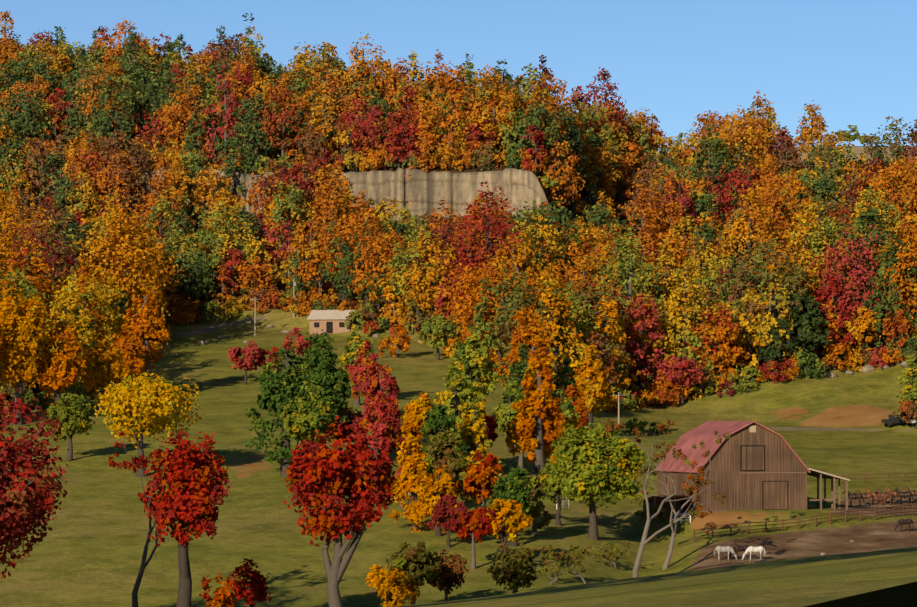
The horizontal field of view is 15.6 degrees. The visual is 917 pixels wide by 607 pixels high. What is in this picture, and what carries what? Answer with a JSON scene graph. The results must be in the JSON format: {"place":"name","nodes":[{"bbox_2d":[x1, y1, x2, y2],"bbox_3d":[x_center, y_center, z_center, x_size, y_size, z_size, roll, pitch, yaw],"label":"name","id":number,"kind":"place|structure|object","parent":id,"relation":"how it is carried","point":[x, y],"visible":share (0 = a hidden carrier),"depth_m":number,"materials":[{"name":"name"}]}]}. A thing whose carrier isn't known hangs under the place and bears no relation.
{"place":"outdoors","nodes":[
{"label":"outdoors","id":0,"kind":"place"},
{"bbox_2d":[0,114,916,606],"bbox_3d":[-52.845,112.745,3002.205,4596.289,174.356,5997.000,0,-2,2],"label":"ground","id":1,"kind":"structure","parent":0,"point":[88,552],"depth_m":388.71,"materials":[{"name":"green plant"}]},
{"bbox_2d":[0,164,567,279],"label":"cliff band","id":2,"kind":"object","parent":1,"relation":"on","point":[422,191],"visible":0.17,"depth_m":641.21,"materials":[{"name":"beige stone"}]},
{"bbox_2d":[307,310,355,333],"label":"house","id":3,"kind":"structure","parent":1,"relation":"on","point":[330,321],"depth_m":600.75,"materials":[{"name":"beige"}]},
{"bbox_2d":[250,137,624,423],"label":"utility poles","id":4,"kind":"object","parent":1,"relation":"on","point":[294,285],"visible":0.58,"depth_m":599.48,"materials":[{"name":"brown wood"}]},
{"bbox_2d":[199,324,909,554],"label":"boulders","id":5,"kind":"object","parent":1,"relation":"on","point":[868,368],"visible":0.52,"depth_m":558.10,"materials":[{"name":"grey stone"}]},
{"bbox_2d":[394,472,916,541],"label":"fences","id":6,"kind":"object","parent":1,"relation":"on","point":[799,518],"visible":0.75,"depth_m":388.02,"materials":[{"name":"wood"}]},
{"bbox_2d":[642,495,689,523],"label":"run in shelter","id":7,"kind":"object","parent":1,"relation":"on","point":[656,501],"visible":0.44,"depth_m":394.43,"materials":[{"name":"brown wood"}]},
{"bbox_2d":[714,546,737,560],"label":"horse","id":8,"kind":"object","parent":1,"relation":"on","point":[724,549],"visible":0.98,"depth_m":359.78},
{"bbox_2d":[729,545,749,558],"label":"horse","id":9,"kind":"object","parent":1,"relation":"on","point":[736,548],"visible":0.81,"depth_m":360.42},
{"bbox_2d":[655,421,849,514],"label":"barn","id":10,"kind":"structure","parent":1,"relation":"on","point":[757,466],"depth_m":393.61,"materials":[{"name":"brown wood"}]},
{"bbox_2d":[742,546,765,560],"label":"horse","id":11,"kind":"object","parent":1,"relation":"on","point":[752,549],"visible":0.98,"depth_m":359.37},
{"bbox_2d":[842,490,863,506],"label":"horse","id":12,"kind":"object","parent":1,"relation":"on","point":[855,496],"visible":0.88,"depth_m":409.04},
{"bbox_2d":[853,490,873,505],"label":"horse","id":13,"kind":"object","parent":1,"relation":"on","point":[869,496],"visible":0.77,"depth_m":411.89},
{"bbox_2d":[864,488,880,503],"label":"horse","id":14,"kind":"object","parent":1,"relation":"on","point":[872,493],"visible":0.65,"depth_m":413.89},
{"bbox_2d":[873,491,891,507],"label":"horse","id":15,"kind":"object","parent":1,"relation":"on","point":[876,499],"visible":0.92,"depth_m":404.72},
{"bbox_2d":[874,489,894,504],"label":"horse","id":16,"kind":"object","parent":1,"relation":"on","point":[882,494],"visible":0.69,"depth_m":413.04},
{"bbox_2d":[884,486,904,503],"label":"horse","id":17,"kind":"object","parent":1,"relation":"on","point":[895,493],"visible":0.46,"depth_m":414.61},
{"bbox_2d":[881,415,910,425],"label":"pickup","id":18,"kind":"object","parent":1,"relation":"on","point":[890,420],"visible":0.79,"depth_m":513.70,"materials":[{"name":"grey paint"}]},
{"bbox_2d":[893,487,912,503],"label":"horse","id":19,"kind":"object","parent":1,"relation":"on","point":[904,494],"visible":0.94,"depth_m":413.97},
{"bbox_2d":[894,519,912,531],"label":"horse","id":20,"kind":"object","parent":1,"relation":"on","point":[902,522],"visible":1,"depth_m":383.14},
{"bbox_2d":[902,486,916,502],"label":"horse","id":21,"kind":"object","parent":1,"relation":"on","point":[914,492],"visible":0.83,"depth_m":415.70},
{"bbox_2d":[910,419,916,425],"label":"pickup","id":22,"kind":"object","parent":1,"relation":"on","point":[913,421],"visible":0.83,"depth_m":510.41,"materials":[{"name":"white paint"}]},
{"bbox_2d":[0,0,916,154],"label":"sky","id":23,"kind":"structure","parent":0,"point":[678,60],"materials":[{"name":"blue"}]}
]}

